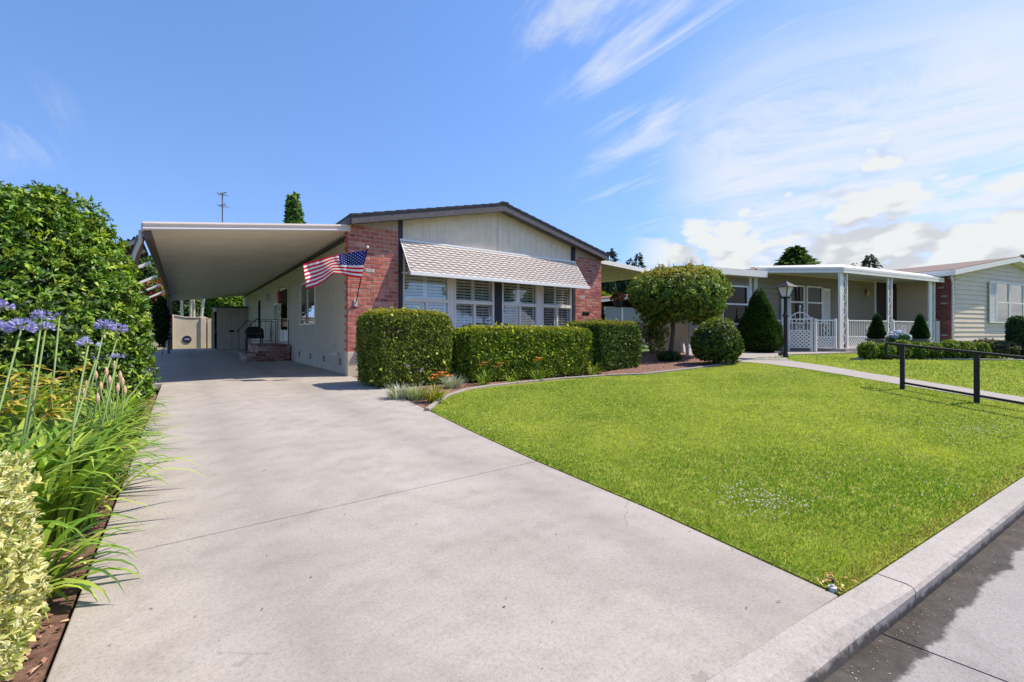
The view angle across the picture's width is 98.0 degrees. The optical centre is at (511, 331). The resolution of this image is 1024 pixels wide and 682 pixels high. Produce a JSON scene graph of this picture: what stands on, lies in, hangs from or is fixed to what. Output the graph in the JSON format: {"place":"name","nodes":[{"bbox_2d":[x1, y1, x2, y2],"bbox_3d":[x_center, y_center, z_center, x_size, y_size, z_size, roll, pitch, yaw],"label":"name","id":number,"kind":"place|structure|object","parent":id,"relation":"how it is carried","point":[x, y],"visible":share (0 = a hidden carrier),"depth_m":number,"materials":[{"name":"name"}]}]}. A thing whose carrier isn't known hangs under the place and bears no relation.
{"place":"outdoors","nodes":[
{"label":"outdoors","id":0,"kind":"place"},
{"bbox_2d":[0,394,156,681],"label":"mulch bed","id":1,"kind":"object","parent":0,"point":[49,649],"visible":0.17,"depth_m":1.60,"materials":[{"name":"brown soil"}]},
{"bbox_2d":[0,374,30,436],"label":"yellow lily","id":2,"kind":"object","parent":1,"relation":"on","point":[10,403],"visible":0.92,"depth_m":2.75,"materials":[{"name":"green plant"}]},
{"bbox_2d":[0,449,53,680],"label":"variegated shrub","id":3,"kind":"object","parent":1,"relation":"on","point":[23,575],"visible":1,"depth_m":1.27,"materials":[{"name":"yellow plant"}]},
{"bbox_2d":[3,364,52,448],"bbox_3d":[-3.142,0.632,2.901,0.241,0.837,0.259,0,0,15],"label":"yellow lily","id":4,"kind":"object","parent":1,"relation":"on","point":[30,371],"visible":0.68,"depth_m":2.90,"materials":[{"name":"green plant"}]},
{"bbox_2d":[0,299,56,445],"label":"agapanthus","id":5,"kind":"object","parent":1,"relation":"on","point":[3,302],"visible":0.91,"depth_m":2.99,"materials":[{"name":"green plant"}]},
{"bbox_2d":[26,377,74,434],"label":"yellow lily","id":6,"kind":"object","parent":1,"relation":"on","point":[52,413],"visible":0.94,"depth_m":2.80,"materials":[{"name":"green plant"}]},
{"bbox_2d":[0,376,127,449],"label":"agapanthus","id":7,"kind":"object","parent":1,"relation":"on","point":[24,410],"visible":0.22,"depth_m":3.81,"materials":[{"name":"green plant"}]},
{"bbox_2d":[52,365,92,426],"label":"yellow lily","id":8,"kind":"object","parent":1,"relation":"on","point":[76,369],"visible":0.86,"depth_m":3.09,"materials":[{"name":"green plant"}]},
{"bbox_2d":[2,511,148,620],"bbox_3d":[-1.895,0.936,1.647,0.896,0.386,0.929,0,0,21],"label":"agapanthus","id":9,"kind":"object","parent":1,"relation":"on","point":[58,570],"visible":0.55,"depth_m":1.77,"materials":[{"name":"green plant"}]},
{"bbox_2d":[0,317,157,545],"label":"agapanthus","id":10,"kind":"object","parent":1,"relation":"on","point":[10,325],"visible":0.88,"depth_m":2.19,"materials":[{"name":"green plant"}]},
{"bbox_2d":[0,312,160,475],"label":"agapanthus","id":11,"kind":"object","parent":1,"relation":"on","point":[59,427],"visible":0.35,"depth_m":2.90,"materials":[{"name":"green plant"}]},
{"bbox_2d":[0,179,161,416],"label":"laurel bush","id":12,"kind":"object","parent":1,"relation":"on","point":[44,266],"visible":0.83,"depth_m":5.70,"materials":[{"name":"green plant"}]},
{"bbox_2d":[0,309,170,518],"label":"agapanthus","id":13,"kind":"object","parent":1,"relation":"on","point":[22,442],"visible":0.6,"depth_m":2.53,"materials":[{"name":"green plant"}]},
{"bbox_2d":[0,318,173,461],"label":"agapanthus","id":14,"kind":"object","parent":1,"relation":"on","point":[106,323],"visible":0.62,"depth_m":3.24,"materials":[{"name":"green plant"}]},
{"bbox_2d":[6,413,175,443],"bbox_3d":[-3.462,0.870,3.654,1.143,0.388,1.060,0,0,-19],"label":"agapanthus","id":15,"kind":"object","parent":1,"relation":"on","point":[126,428],"visible":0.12,"depth_m":3.79,"materials":[{"name":"green plant"}]},
{"bbox_2d":[0,336,201,544],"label":"agapanthus","id":16,"kind":"object","parent":1,"relation":"on","point":[80,476],"visible":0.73,"depth_m":2.28,"materials":[{"name":"green plant"}]},
{"bbox_2d":[0,353,201,498],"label":"agapanthus","id":17,"kind":"object","parent":1,"relation":"on","point":[60,453],"visible":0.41,"depth_m":2.80,"materials":[{"name":"green plant"}]},
{"bbox_2d":[82,361,126,479],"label":"seed stalks","id":18,"kind":"object","parent":1,"relation":"on","point":[117,387],"visible":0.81,"depth_m":3.19,"materials":[{"name":"beige plant"}]},
{"bbox_2d":[51,369,179,437],"bbox_3d":[-3.852,0.772,4.250,1.102,0.776,1.142,0,0,18],"label":"agapanthus","id":19,"kind":"object","parent":1,"relation":"on","point":[127,405],"visible":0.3,"depth_m":4.32,"materials":[{"name":"green plant"}]},
{"bbox_2d":[60,389,178,425],"bbox_3d":[-4.329,0.844,4.915,1.179,0.400,1.297,0,0,-37],"label":"agapanthus","id":20,"kind":"object","parent":1,"relation":"on","point":[119,400],"visible":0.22,"depth_m":4.93,"materials":[{"name":"green plant"}]},
{"bbox_2d":[132,314,210,349],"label":"end wall","id":21,"kind":"structure","parent":0,"point":[197,330],"depth_m":27.72,"materials":[{"name":"beige paint"}]},
{"bbox_2d":[46,348,837,681],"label":"driveway","id":22,"kind":"structure","parent":0,"point":[420,544],"depth_m":1.91,"materials":[{"name":"concrete"}]},
{"bbox_2d":[210,306,248,349],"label":"garden shed","id":23,"kind":"structure","parent":22,"relation":"on","point":[227,322],"depth_m":24.92,"materials":[{"name":"grey metal"}]},
{"bbox_2d":[211,312,230,348],"bbox_3d":[-16.149,-0.082,24.720,0.940,2.064,0.042,0,0,-37],"label":"door","id":24,"kind":"structure","parent":23,"relation":"in","point":[223,320],"depth_m":24.72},
{"bbox_2d":[232,312,248,348],"bbox_3d":[-15.378,-0.082,25.292,0.940,2.064,0.042,0,0,-37],"label":"door","id":25,"kind":"structure","parent":23,"relation":"in","point":[238,318],"depth_m":25.23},
{"bbox_2d":[124,221,350,353],"bbox_3d":[-11.705,-0.698,17.415,4.131,3.435,21.612,0,0,-37],"label":"carport","id":26,"kind":"object","parent":22,"relation":"on","point":[198,260],"visible":0.88,"depth_m":11.15,"materials":[{"name":"white metal"}]},
{"bbox_2d":[243,326,263,350],"bbox_3d":[-10.840,0.390,18.659,0.700,1.220,0.600,0,0,-37],"label":"barbecue","id":27,"kind":"object","parent":22,"relation":"on","point":[253,333],"visible":0.59,"depth_m":18.42,"materials":[{"name":"black metal"}]},
{"bbox_2d":[237,319,289,361],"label":"brick steps","id":28,"kind":"structure","parent":22,"relation":"on","point":[260,352],"depth_m":15.28,"materials":[{"name":"red brick"}]},
{"bbox_2d":[352,373,588,412],"bbox_3d":[1.008,1.050,10.144,8.702,0.100,5.300,0,0,-37],"label":"hedge bed","id":29,"kind":"object","parent":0,"point":[424,404],"visible":0.18,"depth_m":8.28,"materials":[{"name":"brown soil"}]},
{"bbox_2d":[377,382,415,400],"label":"silver tuft","id":30,"kind":"object","parent":29,"relation":"on","point":[398,393],"visible":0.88,"depth_m":6.62,"materials":[{"name":"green plant"}]},
{"bbox_2d":[353,305,455,387],"bbox_3d":[-2.071,0.269,8.596,1.739,1.546,1.495,0,0,-37],"label":"box hedge","id":31,"kind":"object","parent":29,"relation":"on","point":[391,343],"visible":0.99,"depth_m":8.09,"materials":[{"name":"green plant"}]},
{"bbox_2d":[399,382,430,399],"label":"silver tuft","id":32,"kind":"object","parent":29,"relation":"on","point":[412,396],"visible":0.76,"depth_m":6.55,"materials":[{"name":"green plant"}]},
{"bbox_2d":[413,371,455,403],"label":"daylily","id":33,"kind":"object","parent":29,"relation":"on","point":[435,395],"visible":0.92,"depth_m":6.28,"materials":[{"name":"green plant"}]},
{"bbox_2d":[434,373,466,388],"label":"silver tuft","id":34,"kind":"object","parent":29,"relation":"on","point":[452,383],"visible":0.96,"depth_m":7.85,"materials":[{"name":"green plant"}]},
{"bbox_2d":[471,362,501,385],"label":"daylily","id":35,"kind":"object","parent":29,"relation":"on","point":[484,379],"visible":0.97,"depth_m":8.35,"materials":[{"name":"green plant"}]},
{"bbox_2d":[424,374,604,410],"bbox_3d":[0.052,0.988,7.909,1.091,0.143,5.043,0,0,38],"label":"bed edging","id":36,"kind":"object","parent":29,"relation":"on","point":[432,405],"visible":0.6,"depth_m":8.23,"materials":[{"name":"concrete"}]},
{"bbox_2d":[450,322,594,381],"bbox_3d":[0.252,0.405,9.758,3.685,1.274,1.198,0,0,-33],"label":"box hedge","id":37,"kind":"object","parent":29,"relation":"on","point":[516,350],"visible":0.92,"depth_m":9.22,"materials":[{"name":"green plant"}]},
{"bbox_2d":[524,357,550,379],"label":"daylily","id":38,"kind":"object","parent":29,"relation":"on","point":[536,376],"visible":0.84,"depth_m":9.09,"materials":[{"name":"green plant"}]},
{"bbox_2d":[565,317,643,370],"bbox_3d":[2.272,0.339,11.149,1.831,1.407,1.528,0,0,-37],"label":"box hedge","id":39,"kind":"object","parent":29,"relation":"on","point":[617,344],"visible":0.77,"depth_m":10.60,"materials":[{"name":"green plant"}]},
{"bbox_2d":[0,0,1023,269],"label":"sky","id":40,"kind":"structure","parent":0,"point":[735,134],"materials":[{"name":"blue"}]},
{"bbox_2d":[146,345,1013,395],"bbox_3d":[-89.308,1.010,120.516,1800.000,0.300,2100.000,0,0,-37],"label":"ground","id":41,"kind":"structure","parent":0,"point":[156,391],"depth_m":14.33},
{"bbox_2d":[88,236,163,299],"bbox_3d":[-11.459,-0.324,13.227,1.438,2.968,13.500,0,0,-37],"label":"patio cover","id":42,"kind":"object","parent":41,"relation":"on","point":[129,250],"visible":0.13,"depth_m":10.19,"materials":[{"name":"white paint"}]},
{"bbox_2d":[127,255,166,312],"bbox_3d":[-33.266,-3.009,39.878,5.229,8.430,5.643,0,0,-37],"label":"broadleaf tree","id":43,"kind":"object","parent":41,"relation":"on","point":[150,270],"visible":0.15,"depth_m":38.89,"materials":[{"name":"green plant"}]},
{"bbox_2d":[141,277,165,353],"bbox_3d":[-17.002,-0.706,21.003,1.071,3.813,1.016,0,0,-37],"label":"flowering tree","id":44,"kind":"object","parent":41,"relation":"on","point":[151,283],"visible":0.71,"depth_m":20.84,"materials":[{"name":"plant"}]},
{"bbox_2d":[151,296,171,355],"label":"dark shrub","id":45,"kind":"object","parent":41,"relation":"on","point":[161,316],"visible":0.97,"depth_m":18.36,"materials":[{"name":"green plant"}]},
{"bbox_2d":[172,299,201,316],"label":"broadleaf tree","id":46,"kind":"object","parent":41,"relation":"on","point":[176,307],"visible":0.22,"depth_m":45.05,"materials":[{"name":"green plant"}]},
{"bbox_2d":[206,296,243,316],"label":"broadleaf tree","id":47,"kind":"object","parent":41,"relation":"on","point":[230,301],"visible":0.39,"depth_m":42.92,"materials":[{"name":"green plant"}]},
{"bbox_2d":[283,191,306,223],"bbox_3d":[-19.567,-5.705,40.004,2.076,13.811,2.211,0,0,-37],"label":"broadleaf tree","id":48,"kind":"object","parent":41,"relation":"on","point":[294,213],"visible":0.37,"depth_m":39.55,"materials":[{"name":"green plant"}]},
{"bbox_2d":[243,201,609,376],"bbox_3d":[-6.718,-1.272,21.041,8.481,4.584,22.730,0,0,-37],"label":"mobile home","id":49,"kind":"object","parent":41,"relation":"on","point":[499,263],"visible":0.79,"depth_m":12.13,"materials":[{"name":"beige"}]},
{"bbox_2d":[257,298,261,339],"bbox_3d":[-12.315,-0.620,21.712,0.055,2.000,1.171,0,0,-37],"label":"door","id":50,"kind":"structure","parent":49,"relation":"in","point":[259,301],"depth_m":21.72,"materials":[{"name":"white paint"}]},
{"bbox_2d":[280,286,288,341],"bbox_3d":[-8.407,-0.620,16.409,0.090,2.000,1.514,0,0,-37],"label":"door","id":51,"kind":"structure","parent":49,"relation":"in","point":[284,313],"depth_m":16.40,"materials":[{"name":"white paint"}]},
{"bbox_2d":[299,282,315,325],"bbox_3d":[-6.142,-0.860,13.373,0.065,1.320,2.013,0,0,-37],"label":"window","id":52,"kind":"structure","parent":49,"relation":"in","point":[307,296],"depth_m":13.35,"materials":[{"name":"white paint"}]},
{"bbox_2d":[303,246,368,305],"bbox_3d":[-3.694,-1.193,9.373,1.132,1.227,0.914,0,0,-37],"label":"flag","id":53,"kind":"object","parent":49,"relation":"attached to","point":[320,271],"visible":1,"depth_m":9.41,"materials":[{"name":"multicoloured fabric"}]},
{"bbox_2d":[403,252,449,316],"bbox_3d":[-2.171,-0.955,11.189,1.285,1.950,0.154,0,0,-37],"label":"window","id":54,"kind":"structure","parent":49,"relation":"in","point":[443,302],"depth_m":11.21,"materials":[{"name":"white paint"}]},
{"bbox_2d":[454,278,493,328],"bbox_3d":[-1.038,-0.955,12.032,1.260,1.950,0.160,0,0,-37],"label":"window","id":55,"kind":"structure","parent":49,"relation":"in","point":[473,303],"depth_m":12.05,"materials":[{"name":"white paint"}]},
{"bbox_2d":[502,282,537,326],"bbox_3d":[0.203,-0.955,12.953,1.310,1.950,0.161,0,0,-37],"label":"window","id":56,"kind":"structure","parent":49,"relation":"in","point":[510,304],"depth_m":12.96,"materials":[{"name":"white paint"}]},
{"bbox_2d":[542,286,571,326],"bbox_3d":[1.366,-0.955,13.815,1.245,1.950,0.162,0,0,-37],"label":"window","id":57,"kind":"structure","parent":49,"relation":"in","point":[553,306],"depth_m":13.82,"materials":[{"name":"white paint"}]},
{"bbox_2d":[601,281,617,294],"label":"broadleaf tree","id":58,"kind":"object","parent":41,"relation":"on","point":[610,287],"visible":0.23,"depth_m":43.09,"materials":[{"name":"green plant"}]},
{"bbox_2d":[615,279,632,294],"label":"broadleaf tree","id":59,"kind":"object","parent":41,"relation":"on","point":[621,286],"visible":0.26,"depth_m":46.27,"materials":[{"name":"green plant"}]},
{"bbox_2d":[601,294,647,344],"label":"garage","id":60,"kind":"structure","parent":41,"relation":"on","point":[625,311],"depth_m":26.82,"materials":[{"name":"white paint"}]},
{"bbox_2d":[601,260,651,350],"bbox_3d":[2.967,-0.780,17.797,3.340,3.360,4.525,0,0,-37],"label":"side carport","id":61,"kind":"object","parent":41,"relation":"on","point":[613,271],"visible":0.24,"depth_m":16.70,"materials":[{"name":"white paint"}]},
{"bbox_2d":[609,289,625,307],"bbox_3d":[4.033,-1.595,17.005,0.639,1.324,0.659,0,0,-37],"label":"hanging basket","id":62,"kind":"object","parent":61,"relation":"hanging from","point":[618,298],"visible":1,"depth_m":16.86,"materials":[{"name":"green plastic"}]},
{"bbox_2d":[773,245,820,265],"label":"conifer","id":63,"kind":"object","parent":41,"relation":"on","point":[796,255],"visible":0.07,"depth_m":57.02,"materials":[{"name":"green plant"}]},
{"bbox_2d":[652,256,1023,352],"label":"neighbour house","id":64,"kind":"structure","parent":41,"relation":"on","point":[971,301],"depth_m":18.73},
{"bbox_2d":[721,285,748,324],"bbox_3d":[7.998,-0.963,15.961,1.312,1.404,0.095,0,0,-25],"label":"window","id":65,"kind":"structure","parent":64,"relation":"in","point":[737,303],"depth_m":15.98,"materials":[{"name":"glass"}]},
{"bbox_2d":[789,285,804,323],"bbox_3d":[11.118,-1.068,17.385,0.875,1.503,0.095,0,0,-25],"label":"window","id":66,"kind":"structure","parent":64,"relation":"in","point":[797,299],"depth_m":17.38,"materials":[{"name":"white paint"}]},
{"bbox_2d":[805,286,822,323],"bbox_3d":[12.105,-1.068,17.836,0.997,1.503,0.095,0,0,-25],"label":"window","id":67,"kind":"structure","parent":64,"relation":"in","point":[813,294],"depth_m":17.81,"materials":[{"name":"white paint"}]},
{"bbox_2d":[848,319,888,347],"bbox_3d":[13.008,0.110,16.262,2.692,1.140,0.082,0,0,-25],"label":"porch railing","id":68,"kind":"object","parent":64,"relation":"attached to","point":[886,324],"visible":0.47,"depth_m":15.98,"materials":[{"name":"white paint"}]},
{"bbox_2d":[876,282,896,331],"bbox_3d":[17.011,-0.827,20.113,1.998,2.754,0.048,0,0,-25],"label":"front door","id":69,"kind":"structure","parent":64,"relation":"in","point":[881,288],"depth_m":19.95,"materials":[{"name":"black metal"}]},
{"bbox_2d":[893,320,928,333],"bbox_3d":[15.925,0.110,17.698,3.175,1.140,0.080,0,0,-28],"label":"porch railing","id":70,"kind":"object","parent":64,"relation":"attached to","point":[903,327],"visible":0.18,"depth_m":17.37,"materials":[{"name":"white paint"}]},
{"bbox_2d":[996,282,1009,322],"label":"window","id":71,"kind":"structure","parent":64,"relation":"in","point":[1002,288],"depth_m":20.58,"materials":[{"name":"white paint"}]},
{"bbox_2d":[1010,283,1023,316],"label":"window","id":72,"kind":"structure","parent":64,"relation":"in","point":[1016,290],"depth_m":21.19,"materials":[{"name":"white glass"}]},
{"bbox_2d":[706,477,1023,681],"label":"kerb","id":73,"kind":"structure","parent":41,"relation":"on","point":[823,643],"depth_m":1.64,"materials":[{"name":"concrete"}]},
{"bbox_2d":[859,254,882,268],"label":"conifer","id":74,"kind":"object","parent":41,"relation":"on","point":[867,261],"visible":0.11,"depth_m":84.53,"materials":[{"name":"green plant"}]},
{"bbox_2d":[865,313,886,345],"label":"potted topiary","id":75,"kind":"object","parent":41,"relation":"on","point":[876,332],"visible":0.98,"depth_m":14.49,"materials":[{"name":"green plant"}]},
{"bbox_2d":[885,330,911,342],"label":"hydrangea","id":76,"kind":"object","parent":41,"relation":"on","point":[892,337],"visible":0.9,"depth_m":13.48,"materials":[{"name":"white plant"}]},
{"bbox_2d":[909,312,931,342],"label":"potted topiary","id":77,"kind":"object","parent":41,"relation":"on","point":[919,331],"visible":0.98,"depth_m":15.48,"materials":[{"name":"green plant"}]},
{"bbox_2d":[910,341,930,359],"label":"border shrub","id":78,"kind":"object","parent":41,"relation":"on","point":[921,353],"visible":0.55,"depth_m":11.23,"materials":[{"name":"green plant"}]},
{"bbox_2d":[926,342,945,359],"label":"border shrub","id":79,"kind":"object","parent":41,"relation":"on","point":[936,354],"visible":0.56,"depth_m":11.22,"materials":[{"name":"green plant"}]},
{"bbox_2d":[940,339,961,357],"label":"border shrub","id":80,"kind":"object","parent":41,"relation":"on","point":[952,344],"visible":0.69,"depth_m":11.24,"materials":[{"name":"green plant"}]},
{"bbox_2d":[959,340,976,357],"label":"border shrub","id":81,"kind":"object","parent":41,"relation":"on","point":[966,345],"visible":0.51,"depth_m":11.23,"materials":[{"name":"green plant"}]},
{"bbox_2d":[972,341,991,358],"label":"border shrub","id":82,"kind":"object","parent":41,"relation":"on","point":[982,346],"visible":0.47,"depth_m":11.24,"materials":[{"name":"green plant"}]},
{"bbox_2d":[989,339,1020,358],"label":"pinkish shrub","id":83,"kind":"object","parent":41,"relation":"on","point":[1009,347],"visible":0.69,"depth_m":12.01,"materials":[{"name":"green plant"}]},
{"bbox_2d":[1004,315,1023,358],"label":"column shrub","id":84,"kind":"object","parent":41,"relation":"on","point":[1014,329],"visible":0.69,"depth_m":12.10,"materials":[{"name":"green plant"}]},
{"bbox_2d":[598,351,723,374],"bbox_3d":[4.276,0.876,12.871,3.311,0.352,7.726,0,0,18],"label":"tree bed","id":85,"kind":"object","parent":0,"point":[649,364],"visible":0.27,"depth_m":11.19,"materials":[{"name":"brown soil"}]},
{"bbox_2d":[394,351,709,402],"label":"bark chips","id":86,"kind":"object","parent":85,"relation":"on","point":[585,374],"visible":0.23,"depth_m":10.38,"materials":[{"name":"brown wood"}]},
{"bbox_2d":[633,311,670,353],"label":"loose shrub","id":87,"kind":"object","parent":85,"relation":"on","point":[650,333],"visible":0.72,"depth_m":14.59,"materials":[{"name":"green plant"}]},
{"bbox_2d":[606,362,731,375],"bbox_3d":[3.763,0.880,10.138,3.614,0.260,0.353,0,0,-22],"label":"bed edging","id":88,"kind":"object","parent":85,"relation":"on","point":[668,370],"visible":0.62,"depth_m":9.89,"materials":[{"name":"concrete"}]},
{"bbox_2d":[656,350,682,360],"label":"shrub","id":89,"kind":"object","parent":85,"relation":"on","point":[665,355],"visible":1,"depth_m":12.02,"materials":[{"name":"green plant"}]},
{"bbox_2d":[626,255,734,350],"bbox_3d":[4.982,-0.689,13.230,3.566,2.998,3.022,0,0,-37],"label":"round tree","id":90,"kind":"object","parent":85,"relation":"on","point":[697,294],"visible":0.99,"depth_m":12.35,"materials":[{"name":"green plant"}]},
{"bbox_2d":[690,316,744,364],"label":"round shrub","id":91,"kind":"object","parent":85,"relation":"on","point":[716,340],"visible":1,"depth_m":10.69,"materials":[{"name":"green plant"}]},
{"bbox_2d":[430,361,1023,596],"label":"lawn","id":92,"kind":"structure","parent":0,"point":[787,569],"depth_m":3.75,"materials":[{"name":"plant"}]},
{"bbox_2d":[579,370,1022,518],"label":"clover flowers","id":93,"kind":"object","parent":92,"relation":"on","point":[826,476],"visible":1,"depth_m":2.69,"materials":[{"name":"white petals"},{"name":"green leaf"}]},
{"bbox_2d":[885,342,1023,404],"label":"handrail","id":94,"kind":"object","parent":92,"relation":"on","point":[975,394],"visible":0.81,"depth_m":5.83,"materials":[{"name":"black metal"}]},
{"bbox_2d":[723,351,855,362],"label":"porch path","id":95,"kind":"structure","parent":0,"point":[751,355],"depth_m":13.69,"materials":[{"name":"concrete"}]},
{"bbox_2d":[737,288,783,351],"bbox_3d":[8.309,-0.340,15.001,1.619,2.280,1.669,0,0,-37],"label":"cone spruce","id":96,"kind":"object","parent":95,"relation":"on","point":[759,327],"visible":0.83,"depth_m":14.59,"materials":[{"name":"green plant"}]},
{"bbox_2d":[788,306,812,351],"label":"garden gate","id":97,"kind":"structure","parent":95,"relation":"on","point":[810,335],"depth_m":15.46,"materials":[{"name":"white paint"}]},
{"bbox_2d":[814,318,836,351],"bbox_3d":[10.842,0.110,15.376,0.887,1.140,0.094,0,0,-10],"label":"porch railing","id":98,"kind":"object","parent":95,"relation":"on","point":[816,342],"visible":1,"depth_m":15.35,"materials":[{"name":"white paint"}]},
{"bbox_2d":[740,360,1023,405],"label":"path","id":99,"kind":"structure","parent":0,"point":[854,373],"depth_m":8.01,"materials":[{"name":"concrete"}]},
{"bbox_2d":[747,353,1023,396],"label":"side lawn","id":100,"kind":"structure","parent":0,"point":[953,378],"depth_m":8.52,"materials":[{"name":"plant"}]},
{"bbox_2d":[773,281,797,356],"bbox_3d":[7.440,-0.309,12.096,0.438,2.132,0.438,0,0,-26],"label":"lamp post","id":101,"kind":"object","parent":100,"relation":"on","point":[785,289],"visible":0.85,"depth_m":12.05,"materials":[{"name":"black metal"}]},
{"bbox_2d":[851,358,1023,360],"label":"bed edging","id":102,"kind":"object","parent":100,"relation":"on","point":[945,359],"visible":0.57,"depth_m":11.21,"materials":[{"name":"concrete"}]},
{"bbox_2d":[856,341,880,359],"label":"border shrub","id":103,"kind":"object","parent":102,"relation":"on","point":[869,350],"visible":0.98,"depth_m":11.24,"materials":[{"name":"green plant"}]},
{"bbox_2d":[878,342,898,359],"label":"border shrub","id":104,"kind":"object","parent":102,"relation":"on","point":[892,349],"visible":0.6,"depth_m":11.22,"materials":[{"name":"green plant"}]},
{"bbox_2d":[894,339,913,358],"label":"border shrub","id":105,"kind":"object","parent":102,"relation":"on","point":[909,352],"visible":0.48,"depth_m":11.23,"materials":[{"name":"green plant"}]},
{"bbox_2d":[824,515,1023,681],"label":"street","id":106,"kind":"structure","parent":0,"point":[983,641],"depth_m":1.60,"materials":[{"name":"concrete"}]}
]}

